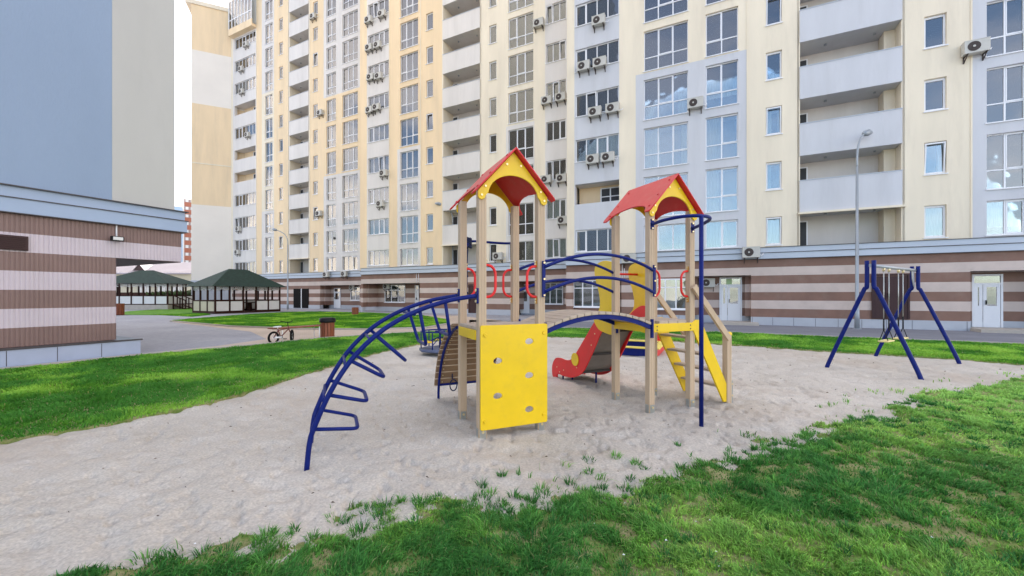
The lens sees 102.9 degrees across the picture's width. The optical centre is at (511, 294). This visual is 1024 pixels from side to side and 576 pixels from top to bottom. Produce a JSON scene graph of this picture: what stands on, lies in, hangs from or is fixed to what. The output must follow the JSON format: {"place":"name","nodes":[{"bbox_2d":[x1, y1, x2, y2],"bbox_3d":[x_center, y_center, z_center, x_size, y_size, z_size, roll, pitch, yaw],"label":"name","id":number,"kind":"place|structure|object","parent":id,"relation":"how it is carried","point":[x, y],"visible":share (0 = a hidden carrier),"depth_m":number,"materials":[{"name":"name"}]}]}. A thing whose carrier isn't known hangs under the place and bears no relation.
{"place":"outdoors","nodes":[
{"label":"outdoors","id":0,"kind":"place"},
{"bbox_2d":[0,0,188,366],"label":"tower building","id":1,"kind":"structure","parent":0,"point":[86,127],"depth_m":10.18,"materials":[{"name":"grey paint"}]},
{"bbox_2d":[116,262,190,291],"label":"warehouse","id":2,"kind":"structure","parent":0,"point":[181,270],"depth_m":76.49,"materials":[{"name":"white metal"}]},
{"bbox_2d":[125,308,204,316],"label":"lawn","id":3,"kind":"structure","parent":0,"point":[161,311],"depth_m":35.39,"materials":[{"name":"green plant"}]},
{"bbox_2d":[116,270,194,309],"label":"gazebo","id":4,"kind":"object","parent":3,"relation":"on","point":[142,279],"visible":0.77,"depth_m":43.05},
{"bbox_2d":[183,197,190,261],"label":"tower","id":5,"kind":"structure","parent":0,"point":[186,237],"depth_m":159.88,"materials":[{"name":"red brick"}]},
{"bbox_2d":[174,0,230,206],"label":"sky","id":6,"kind":"structure","parent":0,"point":[182,15],"materials":[{"name":"white"}]},
{"bbox_2d":[161,315,500,351],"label":"path","id":7,"kind":"structure","parent":0,"point":[298,334],"depth_m":17.53,"materials":[{"name":"grey concrete"}]},
{"bbox_2d":[268,320,293,341],"bbox_3d":[-7.644,1.241,13.546,0.451,0.747,1.034,0,0,32],"label":"bicycle","id":8,"kind":"object","parent":7,"relation":"on","point":[281,336],"visible":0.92,"depth_m":13.42,"materials":[{"name":"white metal"}]},
{"bbox_2d":[319,317,335,336],"bbox_3d":[-6.751,1.210,14.927,0.564,0.739,0.564,0,0,0],"label":"litter bin","id":9,"kind":"object","parent":7,"relation":"on","point":[327,327],"visible":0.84,"depth_m":14.74,"materials":[{"name":"brown wood"}]},
{"bbox_2d":[0,305,750,367],"bbox_3d":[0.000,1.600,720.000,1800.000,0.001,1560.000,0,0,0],"label":"pavement","id":10,"kind":"structure","parent":0,"point":[158,333],"depth_m":17.60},
{"bbox_2d":[185,0,244,299],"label":"end block","id":11,"kind":"structure","parent":10,"relation":"on","point":[210,147],"depth_m":51.88,"materials":[{"name":"beige paint"}]},
{"bbox_2d":[187,269,285,313],"bbox_3d":[-24.537,-0.325,36.598,4.200,3.850,6.400,0,0,27],"label":"gazebo","id":12,"kind":"object","parent":10,"relation":"on","point":[241,279],"visible":1,"depth_m":35.27,"materials":[{"name":"green"}]},
{"bbox_2d":[170,320,446,329],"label":"kerb","id":13,"kind":"structure","parent":10,"relation":"on","point":[302,328],"depth_m":19.22,"materials":[{"name":"concrete"}]},
{"bbox_2d":[0,327,1023,368],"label":"kerb","id":14,"kind":"structure","parent":10,"relation":"on","point":[43,364],"depth_m":12.47,"materials":[{"name":"concrete"}]},
{"bbox_2d":[228,0,1023,333],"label":"apartment building","id":15,"kind":"structure","parent":10,"relation":"on","point":[760,146],"depth_m":24.21,"materials":[{"name":"beige paint"}]},
{"bbox_2d":[228,0,255,38],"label":"balcony","id":16,"kind":"structure","parent":15,"relation":"in","point":[239,11],"depth_m":51.13,"materials":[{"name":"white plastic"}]},
{"bbox_2d":[234,123,254,139],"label":"window","id":17,"kind":"structure","parent":15,"relation":"in","point":[240,132],"depth_m":51.80,"materials":[{"name":"white plastic"}]},
{"bbox_2d":[236,239,254,250],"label":"window","id":18,"kind":"structure","parent":15,"relation":"in","point":[247,244],"depth_m":51.61,"materials":[{"name":"grey glass"}]},
{"bbox_2d":[235,216,255,227],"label":"window","id":19,"kind":"structure","parent":15,"relation":"in","point":[244,222],"depth_m":51.70,"materials":[{"name":"grey glass"}]},
{"bbox_2d":[235,192,255,206],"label":"window","id":20,"kind":"structure","parent":15,"relation":"in","point":[246,199],"depth_m":51.70,"materials":[{"name":"grey glass"}]},
{"bbox_2d":[342,174,357,198],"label":"window","id":21,"kind":"structure","parent":15,"relation":"in","point":[350,182],"depth_m":43.34,"materials":[{"name":"grey glass"}]},
{"bbox_2d":[342,146,357,171],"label":"window","id":22,"kind":"structure","parent":15,"relation":"in","point":[350,155],"depth_m":43.34,"materials":[{"name":"grey glass"}]},
{"bbox_2d":[342,119,357,144],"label":"window","id":23,"kind":"structure","parent":15,"relation":"in","point":[350,129],"depth_m":43.34,"materials":[{"name":"white plastic"}]},
{"bbox_2d":[342,92,357,117],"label":"window","id":24,"kind":"structure","parent":15,"relation":"in","point":[350,102],"depth_m":43.34,"materials":[{"name":"grey glass"}]},
{"bbox_2d":[342,37,357,64],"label":"window","id":25,"kind":"structure","parent":15,"relation":"in","point":[350,48],"depth_m":43.34,"materials":[{"name":"grey glass"}]},
{"bbox_2d":[342,10,357,37],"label":"window","id":26,"kind":"structure","parent":15,"relation":"in","point":[350,21],"depth_m":43.34,"materials":[{"name":"grey glass"}]},
{"bbox_2d":[343,228,357,251],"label":"window","id":27,"kind":"structure","parent":15,"relation":"in","point":[350,236],"depth_m":43.34,"materials":[{"name":"grey glass"}]},
{"bbox_2d":[343,201,357,224],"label":"window","id":28,"kind":"structure","parent":15,"relation":"in","point":[350,209],"depth_m":43.34,"materials":[{"name":"grey glass"}]},
{"bbox_2d":[343,64,357,90],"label":"window","id":29,"kind":"structure","parent":15,"relation":"in","point":[350,75],"depth_m":43.34,"materials":[{"name":"grey glass"}]},
{"bbox_2d":[367,218,388,235],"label":"window","id":30,"kind":"structure","parent":15,"relation":"in","point":[378,226],"depth_m":37.67,"materials":[{"name":"glass"}]},
{"bbox_2d":[367,187,388,204],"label":"window","id":31,"kind":"structure","parent":15,"relation":"in","point":[379,193],"depth_m":37.78,"materials":[{"name":"grey glass"}]},
{"bbox_2d":[367,124,388,143],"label":"window","id":32,"kind":"structure","parent":15,"relation":"in","point":[378,133],"depth_m":37.70,"materials":[{"name":"white plastic"}]},
{"bbox_2d":[368,155,388,173],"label":"window","id":33,"kind":"structure","parent":15,"relation":"in","point":[379,163],"depth_m":37.78,"materials":[{"name":"grey glass"}]},
{"bbox_2d":[369,250,388,265],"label":"window","id":34,"kind":"structure","parent":15,"relation":"in","point":[377,257],"depth_m":37.70,"materials":[{"name":"beige glass"}]},
{"bbox_2d":[369,92,388,108],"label":"window","id":35,"kind":"structure","parent":15,"relation":"in","point":[383,99],"depth_m":37.59,"materials":[{"name":"grey glass"}]},
{"bbox_2d":[369,61,388,76],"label":"window","id":36,"kind":"structure","parent":15,"relation":"in","point":[383,67],"depth_m":37.56,"materials":[{"name":"grey glass"}]},
{"bbox_2d":[369,29,388,45],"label":"window","id":37,"kind":"structure","parent":15,"relation":"in","point":[383,36],"depth_m":37.56,"materials":[{"name":"grey glass"}]},
{"bbox_2d":[369,0,388,18],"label":"window","id":38,"kind":"structure","parent":15,"relation":"in","point":[376,6],"depth_m":37.72,"materials":[{"name":"grey glass"}]},
{"bbox_2d":[384,285,404,302],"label":"window","id":39,"kind":"structure","parent":15,"relation":"in","point":[396,294],"depth_m":38.57,"materials":[{"name":"grey glass"}]},
{"bbox_2d":[399,215,417,243],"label":"window","id":40,"kind":"structure","parent":15,"relation":"in","point":[409,224],"depth_m":36.13,"materials":[{"name":"glass"}]},
{"bbox_2d":[399,182,417,211],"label":"window","id":41,"kind":"structure","parent":15,"relation":"in","point":[409,192],"depth_m":36.13,"materials":[{"name":"grey glass"}]},
{"bbox_2d":[399,150,417,179],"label":"window","id":42,"kind":"structure","parent":15,"relation":"in","point":[409,160],"depth_m":36.13,"materials":[{"name":"blue glass"}]},
{"bbox_2d":[399,51,417,82],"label":"window","id":43,"kind":"structure","parent":15,"relation":"in","point":[409,63],"depth_m":36.13,"materials":[{"name":"grey glass"}]},
{"bbox_2d":[399,18,417,50],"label":"window","id":44,"kind":"structure","parent":15,"relation":"in","point":[409,30],"depth_m":36.13,"materials":[{"name":"grey glass"}]},
{"bbox_2d":[399,0,417,18],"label":"window","id":45,"kind":"structure","parent":15,"relation":"in","point":[408,7],"depth_m":36.16,"materials":[{"name":"grey glass"}]},
{"bbox_2d":[400,84,417,114],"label":"window","id":46,"kind":"structure","parent":15,"relation":"in","point":[409,95],"depth_m":36.13,"materials":[{"name":"grey glass"}]},
{"bbox_2d":[401,248,417,265],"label":"window","id":47,"kind":"structure","parent":15,"relation":"in","point":[409,257],"depth_m":36.08,"materials":[{"name":"grey glass"}]},
{"bbox_2d":[401,117,417,146],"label":"window","id":48,"kind":"structure","parent":15,"relation":"in","point":[409,127],"depth_m":36.13,"materials":[{"name":"white plastic"}]},
{"bbox_2d":[507,203,532,235],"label":"window","id":49,"kind":"structure","parent":15,"relation":"in","point":[525,220],"depth_m":31.00,"materials":[{"name":"grey glass"}]},
{"bbox_2d":[507,241,533,261],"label":"window","id":50,"kind":"structure","parent":15,"relation":"in","point":[524,246],"depth_m":31.08,"materials":[{"name":"grey glass"}]},
{"bbox_2d":[507,88,533,124],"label":"window","id":51,"kind":"structure","parent":15,"relation":"in","point":[520,103],"depth_m":31.19,"materials":[{"name":"grey glass"}]},
{"bbox_2d":[507,0,533,12],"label":"window","id":52,"kind":"structure","parent":15,"relation":"in","point":[514,5],"depth_m":31.31,"materials":[{"name":"grey glass"}]},
{"bbox_2d":[508,50,533,86],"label":"window","id":53,"kind":"structure","parent":15,"relation":"in","point":[520,65],"depth_m":31.19,"materials":[{"name":"grey glass"}]},
{"bbox_2d":[508,12,533,49],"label":"window","id":54,"kind":"structure","parent":15,"relation":"in","point":[520,28],"depth_m":31.19,"materials":[{"name":"grey glass"}]},
{"bbox_2d":[509,126,533,158],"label":"window","id":55,"kind":"structure","parent":15,"relation":"in","point":[522,139],"depth_m":31.12,"materials":[{"name":"white plastic"}]},
{"bbox_2d":[545,283,562,304],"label":"window","id":56,"kind":"structure","parent":15,"relation":"in","point":[553,297],"depth_m":31.38,"materials":[{"name":"grey glass"}]},
{"bbox_2d":[545,238,565,258],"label":"window","id":57,"kind":"structure","parent":15,"relation":"in","point":[556,248],"depth_m":30.02,"materials":[{"name":"grey glass"}]},
{"bbox_2d":[545,198,565,219],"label":"window","id":58,"kind":"structure","parent":15,"relation":"in","point":[554,208],"depth_m":30.20,"materials":[{"name":"grey glass"}]},
{"bbox_2d":[545,119,565,141],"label":"window","id":59,"kind":"structure","parent":15,"relation":"in","point":[556,130],"depth_m":29.92,"materials":[{"name":"white plastic"}]},
{"bbox_2d":[545,40,565,63],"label":"window","id":60,"kind":"structure","parent":15,"relation":"in","point":[556,51],"depth_m":29.89,"materials":[{"name":"grey glass"}]},
{"bbox_2d":[545,0,565,24],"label":"window","id":61,"kind":"structure","parent":15,"relation":"in","point":[556,12],"depth_m":29.92,"materials":[{"name":"grey glass"}]},
{"bbox_2d":[546,159,565,179],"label":"window","id":62,"kind":"structure","parent":15,"relation":"in","point":[555,167],"depth_m":29.92,"materials":[{"name":"grey glass"}]},
{"bbox_2d":[547,80,565,101],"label":"window","id":63,"kind":"structure","parent":15,"relation":"in","point":[559,86],"depth_m":29.91,"materials":[{"name":"grey glass"}]},
{"bbox_2d":[573,280,599,307],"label":"window","id":64,"kind":"structure","parent":15,"relation":"in","point":[586,295],"depth_m":25.81,"materials":[{"name":"grey glass"}]},
{"bbox_2d":[575,228,611,252],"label":"window","id":65,"kind":"structure","parent":15,"relation":"in","point":[585,231],"depth_m":25.66,"materials":[{"name":"white plastic"}]},
{"bbox_2d":[575,134,618,162],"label":"window","id":66,"kind":"structure","parent":15,"relation":"in","point":[585,147],"depth_m":25.70,"materials":[{"name":"white plastic"}]},
{"bbox_2d":[575,87,618,117],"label":"window","id":67,"kind":"structure","parent":15,"relation":"in","point":[583,102],"depth_m":25.56,"materials":[{"name":"grey glass"}]},
{"bbox_2d":[575,40,618,72],"bbox_3d":[5.291,-14.838,25.458,2.806,1.445,0.250,0,0,27],"label":"window","id":68,"kind":"structure","parent":15,"relation":"in","point":[610,49],"depth_m":25.41,"materials":[{"name":"glass"}]},
{"bbox_2d":[575,0,618,27],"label":"window","id":69,"kind":"structure","parent":15,"relation":"in","point":[584,12],"depth_m":25.61,"materials":[{"name":"grey glass"}]},
{"bbox_2d":[592,13,608,32],"bbox_3d":[5.428,-16.723,25.113,1.008,0.840,0.418,0,0,27],"label":"air conditioner","id":70,"kind":"object","parent":15,"relation":"attached to","point":[598,20],"visible":1,"depth_m":25.02,"materials":[{"name":"white plastic"}]},
{"bbox_2d":[605,101,621,119],"bbox_3d":[6.193,-11.152,24.728,1.008,0.840,0.418,0,0,27],"label":"air conditioner","id":71,"kind":"object","parent":15,"relation":"attached to","point":[612,108],"visible":1,"depth_m":24.64,"materials":[{"name":"white plastic"}]},
{"bbox_2d":[643,223,684,251],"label":"window","id":72,"kind":"structure","parent":15,"relation":"in","point":[682,227],"depth_m":23.56,"materials":[{"name":"white plastic"}]},
{"bbox_2d":[643,122,688,169],"bbox_3d":[8.947,-8.582,23.749,2.488,2.415,0.483,0,0,27],"label":"window","id":73,"kind":"structure","parent":15,"relation":"in","point":[652,153],"depth_m":24.12,"materials":[{"name":"white plastic"}]},
{"bbox_2d":[643,71,688,120],"bbox_3d":[8.948,-11.453,23.751,2.488,2.415,0.488,0,0,27],"label":"window","id":74,"kind":"structure","parent":15,"relation":"in","point":[658,89],"depth_m":23.71,"materials":[{"name":"blue glass"}]},
{"bbox_2d":[643,21,688,72],"bbox_3d":[8.894,-14.322,23.644,2.488,2.415,0.250,0,0,27],"label":"window","id":75,"kind":"structure","parent":15,"relation":"in","point":[667,46],"depth_m":23.71,"materials":[{"name":"glass"}]},
{"bbox_2d":[643,0,688,23],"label":"window","id":76,"kind":"structure","parent":15,"relation":"in","point":[654,10],"depth_m":23.80,"materials":[{"name":"glass"}]},
{"bbox_2d":[657,278,684,309],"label":"window","id":77,"kind":"structure","parent":15,"relation":"in","point":[670,288],"depth_m":23.28,"materials":[{"name":"beige glass"}]},
{"bbox_2d":[687,96,703,115],"bbox_3d":[10.287,-10.489,22.668,1.008,0.840,0.418,0,0,27],"label":"air conditioner","id":78,"kind":"object","parent":15,"relation":"attached to","point":[693,103],"visible":1,"depth_m":22.58,"materials":[{"name":"white plastic"}]},
{"bbox_2d":[705,219,738,248],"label":"window","id":79,"kind":"structure","parent":15,"relation":"in","point":[716,233],"depth_m":22.68,"materials":[{"name":"glass"}]},
{"bbox_2d":[705,166,738,212],"bbox_3d":[11.532,-5.713,22.449,1.661,2.415,0.486,0,0,27],"label":"window","id":80,"kind":"structure","parent":15,"relation":"in","point":[712,178],"depth_m":22.75,"materials":[{"name":"blue glass"}]},
{"bbox_2d":[705,113,738,161],"bbox_3d":[11.533,-8.582,22.449,1.661,2.415,0.488,0,0,27],"label":"window","id":81,"kind":"structure","parent":15,"relation":"in","point":[714,128],"depth_m":22.75,"materials":[{"name":"white plastic"}]},
{"bbox_2d":[705,60,738,109],"bbox_3d":[11.532,-11.453,22.449,1.661,2.415,0.486,0,0,27],"label":"window","id":82,"kind":"structure","parent":15,"relation":"in","point":[721,79],"depth_m":22.47,"materials":[{"name":"blue glass"}]},
{"bbox_2d":[705,7,738,57],"bbox_3d":[11.478,-14.322,22.344,1.661,2.415,0.250,0,0,27],"label":"window","id":83,"kind":"structure","parent":15,"relation":"in","point":[721,27],"depth_m":22.40,"materials":[{"name":"glass"}]},
{"bbox_2d":[719,277,741,320],"bbox_3d":[12.180,0.255,22.730,1.103,2.410,0.111,0,0,27],"label":"door","id":84,"kind":"structure","parent":15,"relation":"in","point":[730,294],"depth_m":22.74,"materials":[{"name":"white plastic"}]},
{"bbox_2d":[742,246,763,263],"bbox_3d":[12.559,-2.053,21.255,1.008,0.840,0.418,0,0,27],"label":"air conditioner","id":85,"kind":"object","parent":15,"relation":"attached to","point":[750,252],"visible":1,"depth_m":21.15,"materials":[{"name":"white plastic"}]},
{"bbox_2d":[765,217,782,245],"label":"window","id":86,"kind":"structure","parent":15,"relation":"in","point":[773,225],"depth_m":21.47,"materials":[{"name":"blue glass"}]},
{"bbox_2d":[765,161,782,190],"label":"window","id":87,"kind":"structure","parent":15,"relation":"in","point":[768,165],"depth_m":21.44,"materials":[{"name":"white plastic"}]},
{"bbox_2d":[765,106,782,136],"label":"window","id":88,"kind":"structure","parent":15,"relation":"in","point":[779,111],"depth_m":21.41,"materials":[{"name":"white plastic"}]},
{"bbox_2d":[765,51,782,81],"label":"window","id":89,"kind":"structure","parent":15,"relation":"in","point":[773,60],"depth_m":21.32,"materials":[{"name":"blue glass"}]},
{"bbox_2d":[765,0,782,26],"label":"window","id":90,"kind":"structure","parent":15,"relation":"in","point":[773,8],"depth_m":21.32,"materials":[{"name":"blue glass"}]},
{"bbox_2d":[872,274,909,318],"bbox_3d":[17.605,0.095,18.981,1.347,2.090,0.071,0,0,27],"label":"door","id":91,"kind":"structure","parent":15,"relation":"in","point":[877,308],"depth_m":18.95,"materials":[{"name":"brown metal"}]},
{"bbox_2d":[923,205,948,238],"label":"window","id":92,"kind":"structure","parent":15,"relation":"in","point":[934,216],"depth_m":18.67,"materials":[{"name":"blue glass"}]},
{"bbox_2d":[923,141,948,175],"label":"window","id":93,"kind":"structure","parent":15,"relation":"in","point":[939,147],"depth_m":18.62,"materials":[{"name":"white plastic"}]},
{"bbox_2d":[923,77,948,112],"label":"window","id":94,"kind":"structure","parent":15,"relation":"in","point":[934,90],"depth_m":18.54,"materials":[{"name":"blue glass"}]},
{"bbox_2d":[923,14,948,49],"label":"window","id":95,"kind":"structure","parent":15,"relation":"in","point":[934,26],"depth_m":18.54,"materials":[{"name":"blue glass"}]},
{"bbox_2d":[961,36,991,63],"bbox_3d":[20.201,-10.582,17.677,1.008,0.840,0.418,0,0,27],"label":"air conditioner","id":96,"kind":"object","parent":15,"relation":"attached to","point":[982,46],"visible":1,"depth_m":17.60,"materials":[{"name":"white plastic"}]},
{"bbox_2d":[972,274,1002,327],"bbox_3d":[21.192,0.280,18.193,0.977,2.360,0.111,0,0,27],"label":"door","id":97,"kind":"structure","parent":15,"relation":"in","point":[987,289],"depth_m":18.20,"materials":[{"name":"white plastic"}]},
{"bbox_2d":[985,199,1023,235],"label":"window","id":98,"kind":"structure","parent":15,"relation":"in","point":[1002,213],"depth_m":17.53,"materials":[{"name":"glass"}]},
{"bbox_2d":[985,131,1023,190],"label":"window","id":99,"kind":"structure","parent":15,"relation":"in","point":[1005,151],"depth_m":17.51,"materials":[{"name":"grey glass"}]},
{"bbox_2d":[985,63,1023,123],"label":"window","id":100,"kind":"structure","parent":15,"relation":"in","point":[1005,85],"depth_m":17.52,"materials":[{"name":"glass"}]},
{"bbox_2d":[985,0,1023,57],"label":"window","id":101,"kind":"structure","parent":15,"relation":"in","point":[1005,18],"depth_m":17.52,"materials":[{"name":"blue glass"}]},
{"bbox_2d":[0,337,1023,575],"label":"sand","id":102,"kind":"structure","parent":0,"point":[208,457],"depth_m":4.28,"materials":[{"name":"beige sand"}]},
{"bbox_2d":[419,329,446,353],"bbox_3d":[-1.932,1.291,10.955,1.035,0.658,1.056,0,0,-22],"label":"roundabout","id":103,"kind":"object","parent":102,"relation":"on","point":[430,349],"visible":0.44,"depth_m":10.80,"materials":[{"name":"blue paint"}]},
{"bbox_2d":[304,147,732,470],"bbox_3d":[0.421,0.040,5.382,5.604,3.364,3.353,0,0,-44],"label":"playset","id":104,"kind":"object","parent":102,"relation":"on","point":[471,352],"visible":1,"depth_m":5.17,"materials":[{"name":"beige"}]},
{"bbox_2d":[622,334,664,355],"bbox_3d":[3.313,1.340,11.511,1.820,0.520,1.820,0,0,27],"label":"sandbox","id":105,"kind":"object","parent":102,"relation":"on","point":[634,347],"visible":0.2,"depth_m":10.71,"materials":[{"name":"blue paint"}]},
{"bbox_2d":[825,260,961,379],"bbox_3d":[8.599,0.486,9.165,3.190,2.353,1.596,0,0,-33],"label":"swing","id":106,"kind":"object","parent":102,"relation":"on","point":[873,265],"visible":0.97,"depth_m":8.79,"materials":[{"name":"blue paint"}]},
{"bbox_2d":[0,327,1023,443],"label":"lawn","id":107,"kind":"structure","parent":0,"point":[15,439],"depth_m":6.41,"materials":[{"name":"plant"}]},
{"bbox_2d":[49,368,1023,575],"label":"lawn","id":108,"kind":"structure","parent":0,"point":[246,540],"depth_m":2.72,"materials":[{"name":"plant"}]},
{"bbox_2d":[469,320,1023,342],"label":"road","id":109,"kind":"structure","parent":0,"point":[926,334],"depth_m":17.07,"materials":[{"name":"grey asphalt"}]},
{"bbox_2d":[852,129,872,328],"bbox_3d":[16.343,-3.059,18.983,1.227,9.317,0.340,0,0,-20],"label":"street lamp","id":110,"kind":"object","parent":109,"relation":"on","point":[868,132],"visible":0.97,"depth_m":18.80,"materials":[{"name":"grey metal"}]},
{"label":"lawn","id":111,"kind":"structure","parent":0,"visible":0},
{"bbox_2d":[153,311,445,327],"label":"grass","id":112,"kind":"structure","parent":111,"relation":"on","point":[351,320],"depth_m":24.95,"materials":[{"name":"green plant"}]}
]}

